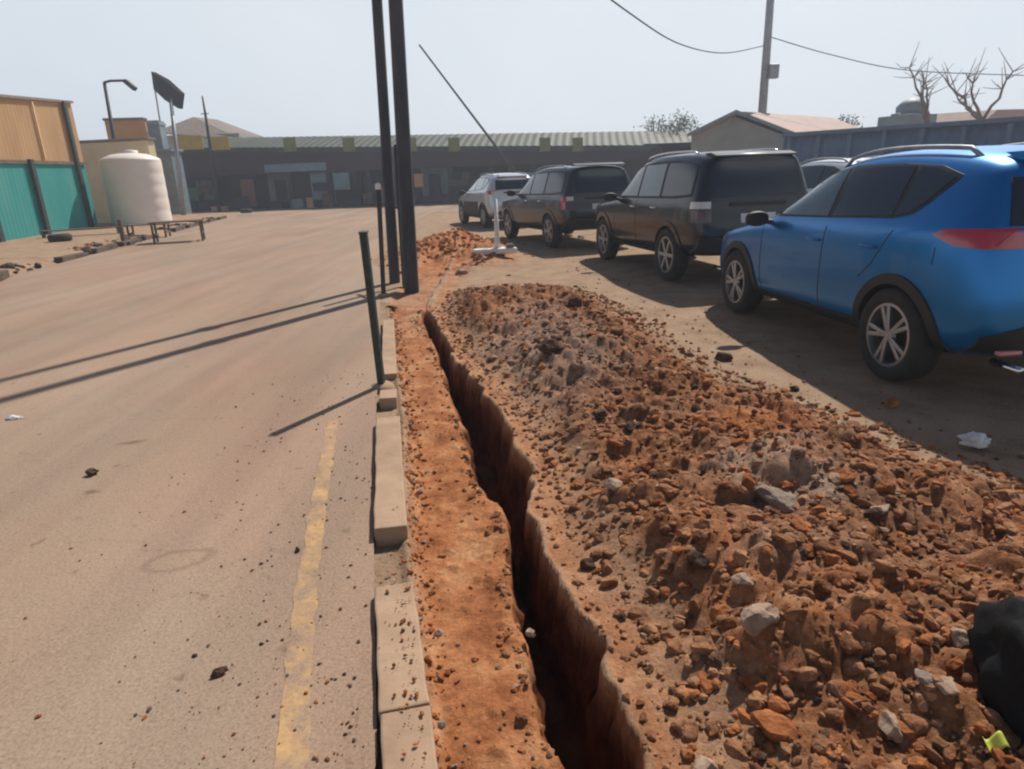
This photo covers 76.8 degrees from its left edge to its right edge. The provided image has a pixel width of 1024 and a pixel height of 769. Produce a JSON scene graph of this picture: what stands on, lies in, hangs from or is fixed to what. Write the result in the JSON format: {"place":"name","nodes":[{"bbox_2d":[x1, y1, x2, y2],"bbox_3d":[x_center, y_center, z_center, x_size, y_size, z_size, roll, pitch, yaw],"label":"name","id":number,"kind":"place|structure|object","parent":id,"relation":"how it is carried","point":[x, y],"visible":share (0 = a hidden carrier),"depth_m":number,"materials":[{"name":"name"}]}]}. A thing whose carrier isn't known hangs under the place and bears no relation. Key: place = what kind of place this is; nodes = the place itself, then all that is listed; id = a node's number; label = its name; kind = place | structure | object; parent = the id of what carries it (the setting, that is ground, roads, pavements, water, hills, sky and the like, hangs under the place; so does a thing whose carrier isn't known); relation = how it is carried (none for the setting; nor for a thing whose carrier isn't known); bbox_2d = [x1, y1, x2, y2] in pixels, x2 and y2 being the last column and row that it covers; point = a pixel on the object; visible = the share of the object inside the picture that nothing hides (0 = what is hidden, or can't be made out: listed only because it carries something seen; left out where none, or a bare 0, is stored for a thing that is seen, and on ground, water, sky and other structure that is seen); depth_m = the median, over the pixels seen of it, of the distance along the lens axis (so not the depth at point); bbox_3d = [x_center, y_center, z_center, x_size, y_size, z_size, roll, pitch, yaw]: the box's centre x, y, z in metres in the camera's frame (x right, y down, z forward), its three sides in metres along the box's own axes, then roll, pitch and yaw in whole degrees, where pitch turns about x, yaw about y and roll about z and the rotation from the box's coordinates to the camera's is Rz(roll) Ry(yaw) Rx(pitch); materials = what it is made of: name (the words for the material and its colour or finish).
{"place":"outdoors","nodes":[
{"label":"outdoors","id":0,"kind":"place"},
{"bbox_2d":[0,213,235,275],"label":"pavement","id":1,"kind":"structure","parent":0,"point":[44,252],"depth_m":19.72,"materials":[{"name":"grey concrete"}]},
{"bbox_2d":[47,233,72,241],"bbox_3d":[-14.273,-4.638,20.409,0.660,0.220,0.660,-2,18,0],"label":"old tyre","id":2,"kind":"object","parent":1,"relation":"on","point":[61,237],"visible":1,"depth_m":20.18,"materials":[{"name":"rubber"}]},
{"bbox_2d":[0,217,216,274],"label":"rubble","id":3,"kind":"object","parent":1,"relation":"on","point":[37,264],"visible":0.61,"depth_m":17.17,"materials":[{"name":"brown stone"}]},
{"bbox_2d":[146,120,168,148],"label":"sheet shed","id":4,"kind":"structure","parent":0,"point":[156,129],"depth_m":38.12,"materials":[{"name":"metal"}]},
{"bbox_2d":[0,373,375,768],"bbox_3d":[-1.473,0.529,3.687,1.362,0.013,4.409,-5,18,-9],"label":"gravel","id":5,"kind":"structure","parent":0,"point":[240,683],"depth_m":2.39,"materials":[{"name":"gravel"}]},
{"bbox_2d":[0,205,458,768],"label":"road","id":6,"kind":"structure","parent":0,"point":[136,373],"depth_m":3.54,"materials":[{"name":"beige asphalt"}]},
{"bbox_2d":[54,252,88,262],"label":"kerb stone","id":7,"kind":"object","parent":6,"relation":"on","point":[64,258],"visible":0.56,"depth_m":15.76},
{"bbox_2d":[89,243,117,253],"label":"kerb stone","id":8,"kind":"object","parent":6,"relation":"on","point":[103,248],"visible":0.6,"depth_m":17.75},
{"bbox_2d":[148,219,205,243],"bbox_3d":[-10.358,-4.758,20.077,1.500,0.638,0.780,-8,19,-19],"label":"market table","id":9,"kind":"object","parent":6,"relation":"on","point":[200,221],"visible":0.91,"depth_m":19.91,"materials":[{"name":"grey wood"}]},
{"bbox_2d":[210,666,227,677],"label":"earth clod","id":10,"kind":"object","parent":6,"relation":"on","point":[219,671],"visible":1,"depth_m":2.20,"materials":[{"name":"brown soil"}]},
{"bbox_2d":[274,420,337,768],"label":"yellow road line","id":11,"kind":"object","parent":6,"relation":"on","point":[292,749],"visible":1,"depth_m":2.38,"materials":[{"name":"yellow paint"}]},
{"bbox_2d":[10,202,596,276],"bbox_3d":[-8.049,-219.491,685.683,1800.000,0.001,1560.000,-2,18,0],"label":"ground","id":12,"kind":"structure","parent":0,"point":[433,223],"depth_m":23.37,"materials":[{"name":"soil"}]},
{"bbox_2d":[0,94,97,241],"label":"boundary fence","id":13,"kind":"object","parent":12,"relation":"on","point":[44,184],"visible":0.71,"depth_m":24.01,"materials":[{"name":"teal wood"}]},
{"bbox_2d":[39,226,118,237],"bbox_3d":[-15.106,-5.291,22.706,2.400,0.368,0.390,-10,20,-24],"label":"wooden bench","id":14,"kind":"object","parent":12,"relation":"on","point":[43,234],"visible":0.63,"depth_m":22.46,"materials":[{"name":"brown wood"}]},
{"bbox_2d":[79,137,156,222],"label":"cream wall","id":15,"kind":"structure","parent":12,"relation":"on","point":[93,152],"depth_m":30.05,"materials":[{"name":"beige paint"}]},
{"bbox_2d":[103,79,137,138],"bbox_3d":[-19.909,-12.105,33.689,1.971,6.927,0.300,-2,18,0],"label":"street lamp","id":16,"kind":"object","parent":12,"relation":"on","point":[130,85],"visible":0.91,"depth_m":32.80,"materials":[{"name":"metal"}]},
{"bbox_2d":[113,219,134,245],"bbox_3d":[-11.708,-4.553,19.408,0.500,0.774,0.300,-2,18,0],"label":"marker post","id":17,"kind":"object","parent":12,"relation":"on","point":[121,230],"visible":0.59,"depth_m":19.37,"materials":[{"name":"brown wood"}]},
{"bbox_2d":[102,117,148,138],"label":"building","id":18,"kind":"structure","parent":12,"relation":"on","point":[134,127],"depth_m":34.23,"materials":[{"name":"orange paint"}]},
{"bbox_2d":[124,223,170,236],"bbox_3d":[-12.434,-5.258,22.140,1.300,0.468,0.682,-6,18,-13],"label":"bench","id":19,"kind":"object","parent":12,"relation":"on","point":[133,232],"visible":0.84,"depth_m":21.97,"materials":[{"name":"brown wood"}]},
{"bbox_2d":[98,150,171,225],"bbox_3d":[-16.492,-8.566,28.356,2.898,3.263,2.898,-2,18,0],"label":"water tank","id":20,"kind":"object","parent":19,"relation":"on","point":[134,185],"visible":0.86,"depth_m":27.50,"materials":[{"name":"white plastic"}]},
{"bbox_2d":[151,72,185,214],"bbox_3d":[-18.734,-13.279,36.219,0.723,7.552,1.702,4,19,17],"label":"solar panel","id":21,"kind":"object","parent":12,"relation":"on","point":[169,91],"visible":0.86,"depth_m":35.66,"materials":[{"name":"glass"}]},
{"bbox_2d":[155,149,191,213],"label":"gate pier","id":22,"kind":"structure","parent":12,"relation":"on","point":[166,157],"depth_m":37.51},
{"bbox_2d":[201,96,220,211],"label":"antenna mast","id":23,"kind":"object","parent":12,"relation":"on","point":[213,169],"visible":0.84,"depth_m":41.34,"materials":[{"name":"metal"}]},
{"bbox_2d":[165,117,262,143],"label":"hipped house","id":24,"kind":"structure","parent":12,"relation":"on","point":[194,126],"depth_m":55.08,"materials":[{"name":"paint"}]},
{"bbox_2d":[168,130,692,211],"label":"shop row","id":25,"kind":"object","parent":12,"relation":"on","point":[257,173],"visible":0.59,"depth_m":42.95,"materials":[{"name":"grey metal"}]},
{"bbox_2d":[274,179,288,207],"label":"door","id":26,"kind":"structure","parent":25,"relation":"in","point":[280,185],"depth_m":45.18,"materials":[{"name":"grey metal"}]},
{"bbox_2d":[310,172,336,202],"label":"blue door","id":27,"kind":"structure","parent":25,"relation":"in","point":[317,177],"depth_m":43.58,"materials":[{"name":"blue metal"}]},
{"bbox_2d":[351,177,363,204],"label":"door","id":28,"kind":"structure","parent":25,"relation":"in","point":[357,191],"depth_m":44.60,"materials":[{"name":"grey metal"}]},
{"bbox_2d":[428,174,441,195],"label":"door","id":29,"kind":"structure","parent":25,"relation":"in","point":[434,179],"depth_m":43.86,"materials":[{"name":"grey metal"}]},
{"bbox_2d":[419,44,515,171],"bbox_3d":[-1.583,-14.737,37.260,6.910,9.006,0.238,-2,18,0],"label":"leaning pole","id":30,"kind":"object","parent":12,"relation":"on","point":[475,119],"visible":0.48,"depth_m":36.96,"materials":[{"name":"metal"}]},
{"bbox_2d":[459,172,530,227],"bbox_3d":[-0.572,-6.468,22.507,2.290,1.714,4.337,-8,19,-18],"label":"crossover","id":31,"kind":"object","parent":12,"relation":"on","point":[480,195],"visible":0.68,"depth_m":20.79,"materials":[{"name":"silver metal"}]},
{"bbox_2d":[464,201,478,214],"bbox_3d":[-1.395,-6.094,22.306,0.072,0.456,1.730,-8,19,-18],"label":"lower door","id":32,"kind":"structure","parent":31,"relation":"in","point":[470,207],"depth_m":22.23,"materials":[{"name":"grey metal"}]},
{"bbox_2d":[495,179,528,189],"bbox_3d":[0.067,-6.381,20.601,1.323,0.292,0.169,-8,19,-18],"label":"rear window","id":33,"kind":"structure","parent":31,"relation":"in","point":[519,183],"depth_m":20.54,"materials":[{"name":"black glass"}]},
{"bbox_2d":[633,114,671,130],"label":"leafy tree","id":34,"kind":"object","parent":12,"relation":"on","point":[647,125],"visible":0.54,"depth_m":43.81,"materials":[{"name":"green plant"}]},
{"bbox_2d":[650,108,701,134],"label":"leafy tree","id":35,"kind":"object","parent":12,"relation":"on","point":[679,125],"visible":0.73,"depth_m":42.66,"materials":[{"name":"green plant"}]},
{"bbox_2d":[758,0,779,112],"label":"utility pole","id":36,"kind":"object","parent":12,"relation":"on","point":[769,71],"visible":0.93,"depth_m":29.79,"materials":[{"name":"metal"}]},
{"bbox_2d":[611,0,762,53],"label":"overhead wire","id":37,"kind":"object","parent":36,"relation":"attached to","point":[620,6],"visible":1,"depth_m":21.48,"materials":[{"name":"grey"}]},
{"bbox_2d":[772,37,1023,75],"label":"overhead wire","id":38,"kind":"object","parent":36,"relation":"attached to","point":[884,66],"visible":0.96,"depth_m":31.50,"materials":[{"name":"grey"}]},
{"bbox_2d":[687,110,859,151],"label":"gabled house","id":39,"kind":"structure","parent":12,"relation":"on","point":[736,130],"depth_m":27.96,"materials":[{"name":"paint"}]},
{"bbox_2d":[800,156,876,191],"bbox_3d":[6.122,-3.597,12.860,2.290,1.714,4.337,-4,18,-7],"label":"crossover","id":40,"kind":"object","parent":12,"relation":"on","point":[816,173],"visible":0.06,"depth_m":11.59,"materials":[{"name":"silver metal"}]},
{"bbox_2d":[802,166,824,187],"bbox_3d":[5.463,-3.808,11.902,0.218,0.387,0.801,-4,18,-7],"label":"side window","id":41,"kind":"structure","parent":40,"relation":"in","point":[812,175],"depth_m":11.76,"materials":[{"name":"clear glass"}]},
{"bbox_2d":[817,167,837,185],"bbox_3d":[5.540,-3.639,11.317,0.192,0.337,0.387,-4,18,-7],"label":"quarter window","id":42,"kind":"structure","parent":40,"relation":"in","point":[829,171],"depth_m":11.35,"materials":[{"name":"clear glass"}]},
{"bbox_2d":[877,98,936,126],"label":"domed building","id":43,"kind":"structure","parent":12,"relation":"on","point":[908,111],"depth_m":33.03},
{"bbox_2d":[896,41,953,122],"bbox_3d":[19.856,-12.886,31.906,2.806,7.148,1.964,2,18,13],"label":"bare tree","id":44,"kind":"object","parent":12,"relation":"on","point":[926,116],"visible":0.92,"depth_m":31.47,"materials":[{"name":"brown plant"}]},
{"bbox_2d":[932,47,1023,119],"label":"bare tree","id":45,"kind":"object","parent":12,"relation":"on","point":[976,115],"visible":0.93,"depth_m":30.30,"materials":[{"name":"brown plant"}]},
{"bbox_2d":[0,0,1023,139],"label":"sky","id":46,"kind":"structure","parent":0,"point":[265,68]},
{"bbox_2d":[644,142,690,160],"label":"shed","id":47,"kind":"structure","parent":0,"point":[681,146],"depth_m":32.73,"materials":[{"name":"grey metal"}]},
{"bbox_2d":[371,229,1023,768],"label":"dirt verge","id":48,"kind":"structure","parent":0,"point":[585,713],"depth_m":3.11,"materials":[{"name":"soil"}]},
{"bbox_2d":[358,231,394,393],"bbox_3d":[-1.080,-0.479,5.114,0.220,1.448,0.228,-2,18,0],"label":"bollard","id":49,"kind":"object","parent":48,"relation":"on","point":[381,383],"visible":0.83,"depth_m":5.03,"materials":[{"name":"metal"}]},
{"bbox_2d":[375,183,389,296],"bbox_3d":[-1.901,-1.954,9.237,0.226,1.776,0.214,-2,18,0],"label":"bollard","id":50,"kind":"object","parent":48,"relation":"on","point":[383,293],"visible":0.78,"depth_m":9.18,"materials":[{"name":"metal"}]},
{"bbox_2d":[372,0,399,282],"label":"utility pole","id":51,"kind":"object","parent":48,"relation":"on","point":[386,145],"visible":0.84,"depth_m":9.87,"materials":[{"name":"metal"}]},
{"bbox_2d":[379,389,396,409],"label":"kerb stone","id":52,"kind":"object","parent":48,"relation":"on","point":[388,399],"visible":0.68,"depth_m":4.83,"materials":[{"name":"concrete"}]},
{"bbox_2d":[382,319,396,380],"bbox_3d":[-1.256,-0.371,6.612,0.140,0.134,2.291,-5,18,-9],"label":"kerb stone","id":53,"kind":"object","parent":48,"relation":"on","point":[389,354],"visible":0.7,"depth_m":6.27,"materials":[{"name":"concrete"}]},
{"bbox_2d":[374,416,407,546],"bbox_3d":[-0.704,0.519,3.734,0.164,0.171,1.502,-5,18,-10],"label":"kerb stone","id":54,"kind":"object","parent":48,"relation":"on","point":[390,526],"visible":0.91,"depth_m":3.40,"materials":[{"name":"concrete"}]},
{"bbox_2d":[394,144,403,287],"bbox_3d":[-1.705,-2.464,9.939,0.119,2.302,0.418,-17,23,-39],"label":"cable conduit","id":55,"kind":"object","parent":48,"relation":"on","point":[397,190],"visible":0.38,"depth_m":9.85,"materials":[{"name":"metal"}]},
{"bbox_2d":[374,582,429,720],"bbox_3d":[-0.402,0.971,2.321,0.162,0.158,0.654,-6,18,-11],"label":"kerb stone","id":56,"kind":"object","parent":48,"relation":"on","point":[391,681],"visible":0.85,"depth_m":2.23,"materials":[{"name":"concrete"}]},
{"bbox_2d":[388,0,418,293],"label":"utility pole","id":57,"kind":"object","parent":48,"relation":"on","point":[404,160],"visible":0.84,"depth_m":9.21,"materials":[{"name":"metal"}]},
{"bbox_2d":[380,706,437,768],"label":"kerb stone","id":58,"kind":"object","parent":48,"relation":"on","point":[393,742],"visible":1,"depth_m":1.88,"materials":[{"name":"concrete"}]},
{"bbox_2d":[379,414,426,767],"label":"gravel","id":59,"kind":"structure","parent":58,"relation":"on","point":[405,691],"depth_m":2.25,"materials":[{"name":"red soil"}]},
{"bbox_2d":[392,310,466,767],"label":"gravel","id":60,"kind":"structure","parent":48,"relation":"on","point":[441,724],"depth_m":3.29,"materials":[{"name":"brown stone"}]},
{"bbox_2d":[371,227,534,276],"bbox_3d":[-1.297,-3.290,14.803,3.489,0.625,8.289,-2,18,0],"label":"rubble","id":61,"kind":"object","parent":48,"relation":"on","point":[446,250],"visible":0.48,"depth_m":13.79,"materials":[{"name":"orange soil"}]},
{"bbox_2d":[388,303,547,768],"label":"rubble","id":62,"kind":"object","parent":48,"relation":"on","point":[429,675],"visible":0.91,"depth_m":3.01,"materials":[{"name":"red soil"}]},
{"bbox_2d":[473,199,516,253],"bbox_3d":[-0.380,-3.133,12.795,0.860,1.035,0.625,-5,18,-8],"label":"barrier stand","id":63,"kind":"object","parent":48,"relation":"on","point":[509,248],"visible":0.97,"depth_m":12.64,"materials":[{"name":"white plastic"}]},
{"bbox_2d":[538,339,564,353],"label":"earth clod","id":64,"kind":"object","parent":48,"relation":"on","point":[546,346],"visible":0.99,"depth_m":5.20,"materials":[{"name":"brown soil"}]},
{"bbox_2d":[501,162,630,246],"bbox_3d":[1.224,-4.509,16.094,2.320,1.804,4.666,-8,19,-18],"label":"suv","id":65,"kind":"object","parent":48,"relation":"on","point":[553,203],"visible":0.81,"depth_m":14.16,"materials":[{"name":"grey paint"}]},
{"bbox_2d":[410,307,724,768],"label":"rubble","id":66,"kind":"object","parent":48,"relation":"on","point":[639,648],"visible":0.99,"depth_m":2.61,"materials":[{"name":"soil"}]},
{"bbox_2d":[568,297,581,307],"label":"earth clod","id":67,"kind":"object","parent":48,"relation":"on","point":[575,302],"visible":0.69,"depth_m":7.36,"materials":[{"name":"soil"}]},
{"bbox_2d":[580,558,596,569],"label":"earth clod","id":68,"kind":"object","parent":48,"relation":"on","point":[587,563],"visible":0.94,"depth_m":2.76,"materials":[{"name":"brown soil"}]},
{"bbox_2d":[605,478,621,490],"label":"stone","id":69,"kind":"object","parent":48,"relation":"on","point":[613,484],"visible":0.93,"depth_m":3.20,"materials":[{"name":"stone"}]},
{"bbox_2d":[687,549,709,568],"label":"stone","id":70,"kind":"object","parent":48,"relation":"on","point":[698,559],"visible":0.98,"depth_m":2.49,"materials":[{"name":"grey stone"}]},
{"bbox_2d":[595,148,807,280],"bbox_3d":[2.918,-2.954,10.993,2.320,1.862,4.666,-6,18,-10],"label":"suv","id":71,"kind":"object","parent":48,"relation":"on","point":[673,212],"visible":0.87,"depth_m":8.98,"materials":[{"name":"paint"}]},
{"bbox_2d":[697,670,713,693],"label":"stone","id":72,"kind":"object","parent":48,"relation":"on","point":[705,686],"visible":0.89,"depth_m":2.05,"materials":[{"name":"orange stone"}]},
{"bbox_2d":[693,755,717,768],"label":"stone","id":73,"kind":"object","parent":48,"relation":"on","point":[702,762],"visible":1,"depth_m":1.80,"materials":[{"name":"stone"}]},
{"bbox_2d":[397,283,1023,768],"bbox_3d":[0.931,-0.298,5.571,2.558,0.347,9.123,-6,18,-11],"label":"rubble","id":74,"kind":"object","parent":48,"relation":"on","point":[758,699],"visible":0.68,"depth_m":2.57,"materials":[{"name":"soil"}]},
{"bbox_2d":[714,352,732,360],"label":"earth clod","id":75,"kind":"object","parent":48,"relation":"on","point":[722,356],"visible":0.94,"depth_m":5.68,"materials":[{"name":"brown soil"}]},
{"bbox_2d":[731,572,753,585],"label":"stone","id":76,"kind":"object","parent":48,"relation":"on","point":[741,578],"visible":1,"depth_m":2.31,"materials":[{"name":"grey stone"}]},
{"bbox_2d":[739,602,779,636],"bbox_3d":[0.796,0.762,2.084,0.132,0.101,0.087,-8,19,-18],"label":"stone","id":77,"kind":"object","parent":48,"relation":"on","point":[756,619],"visible":0.95,"depth_m":2.05,"materials":[{"name":"grey stone"}]},
{"bbox_2d":[754,485,796,512],"bbox_3d":[1.207,0.527,2.937,0.120,0.098,0.236,-14,21,-32],"label":"stone","id":78,"kind":"object","parent":48,"relation":"on","point":[779,499],"visible":0.85,"depth_m":2.91,"materials":[{"name":"stone"}]},
{"bbox_2d":[750,709,802,743],"bbox_3d":[0.751,0.977,1.844,0.086,0.049,0.142,-14,21,-33],"label":"stone","id":79,"kind":"object","parent":48,"relation":"on","point":[775,727],"visible":0.92,"depth_m":1.83,"materials":[{"name":"orange stone"}]},
{"bbox_2d":[771,532,796,551],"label":"earth clod","id":80,"kind":"object","parent":48,"relation":"on","point":[788,543],"visible":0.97,"depth_m":2.38,"materials":[{"name":"soil"}]},
{"bbox_2d":[790,516,811,528],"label":"earth clod","id":81,"kind":"object","parent":48,"relation":"on","point":[795,521],"visible":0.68,"depth_m":2.53,"materials":[{"name":"orange soil"}]},
{"bbox_2d":[809,505,826,517],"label":"earth clod","id":82,"kind":"object","parent":48,"relation":"on","point":[816,511],"visible":0.66,"depth_m":2.73,"materials":[{"name":"red soil"}]},
{"bbox_2d":[833,466,855,484],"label":"earth clod","id":83,"kind":"object","parent":48,"relation":"on","point":[846,475],"visible":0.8,"depth_m":3.00,"materials":[{"name":"orange soil"}]},
{"bbox_2d":[836,505,854,516],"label":"earth clod","id":84,"kind":"object","parent":48,"relation":"on","point":[845,510],"visible":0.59,"depth_m":2.73,"materials":[{"name":"soil"}]},
{"bbox_2d":[840,630,863,654],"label":"earth clod","id":85,"kind":"object","parent":48,"relation":"on","point":[850,644],"visible":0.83,"depth_m":1.98,"materials":[{"name":"soil"}]},
{"bbox_2d":[845,691,862,700],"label":"earth clod","id":86,"kind":"object","parent":48,"relation":"on","point":[851,695],"visible":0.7,"depth_m":1.85,"materials":[{"name":"orange soil"}]},
{"bbox_2d":[720,142,1023,380],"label":"suv","id":87,"kind":"object","parent":48,"relation":"on","point":[909,265],"visible":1,"depth_m":4.73,"materials":[{"name":"blue paint"}]},
{"bbox_2d":[863,507,882,519],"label":"stone","id":88,"kind":"object","parent":48,"relation":"on","point":[873,513],"visible":0.98,"depth_m":2.79,"materials":[{"name":"stone"}]},
{"bbox_2d":[873,480,895,492],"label":"earth clod","id":89,"kind":"object","parent":48,"relation":"on","point":[880,486],"visible":0.94,"depth_m":2.91,"materials":[{"name":"red soil"}]},
{"bbox_2d":[878,710,903,742],"bbox_3d":[1.042,0.939,1.776,0.057,0.054,0.085,-3,18,-3],"label":"stone","id":90,"kind":"object","parent":48,"relation":"on","point":[888,724],"visible":0.97,"depth_m":1.76,"materials":[{"name":"grey stone"}]},
{"bbox_2d":[885,398,898,407],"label":"earth clod","id":91,"kind":"object","parent":48,"relation":"on","point":[891,402],"visible":1,"depth_m":4.46,"materials":[{"name":"red soil"}]},
{"bbox_2d":[915,668,936,690],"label":"stone","id":92,"kind":"object","parent":48,"relation":"on","point":[924,677],"visible":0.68,"depth_m":1.80,"materials":[{"name":"grey stone"}]},
{"bbox_2d":[934,675,960,694],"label":"stone","id":93,"kind":"object","parent":48,"relation":"on","point":[947,686],"visible":0.98,"depth_m":1.75,"materials":[{"name":"grey stone"}]},
{"bbox_2d":[950,627,968,647],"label":"stone","id":94,"kind":"object","parent":48,"relation":"on","point":[959,637],"visible":0.89,"depth_m":1.93,"materials":[{"name":"grey stone"}]},
{"bbox_2d":[957,431,991,448],"bbox_3d":[2.701,0.313,3.779,0.167,0.071,0.140,10,21,33],"label":"crumpled paper","id":95,"kind":"object","parent":48,"relation":"on","point":[976,440],"visible":1,"depth_m":3.75,"materials":[{"name":"white paper"}]},
{"bbox_2d":[967,596,1023,742],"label":"plastic bag","id":96,"kind":"object","parent":48,"relation":"on","point":[995,633],"visible":0.88,"depth_m":1.75,"materials":[{"name":"black plastic"}]},
{"bbox_2d":[982,731,1010,752],"bbox_3d":[1.217,0.900,1.623,0.052,0.045,0.032,-2,18,0],"label":"plastic scrap","id":97,"kind":"object","parent":48,"relation":"on","point":[997,739],"visible":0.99,"depth_m":1.62,"materials":[{"name":"yellow plastic"}]},
{"bbox_2d":[557,253,1023,459],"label":"gravel","id":98,"kind":"structure","parent":0,"point":[1020,456],"depth_m":5.59,"materials":[{"name":"brown gravel"}]},
{"bbox_2d":[781,116,1023,164],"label":"yard wall","id":99,"kind":"structure","parent":0,"point":[841,143],"depth_m":21.72,"materials":[{"name":"grey metal"}]},
{"bbox_2d":[936,109,1023,121],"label":"roadside house","id":100,"kind":"structure","parent":0,"point":[959,116],"depth_m":39.50,"materials":[{"name":"paint"}]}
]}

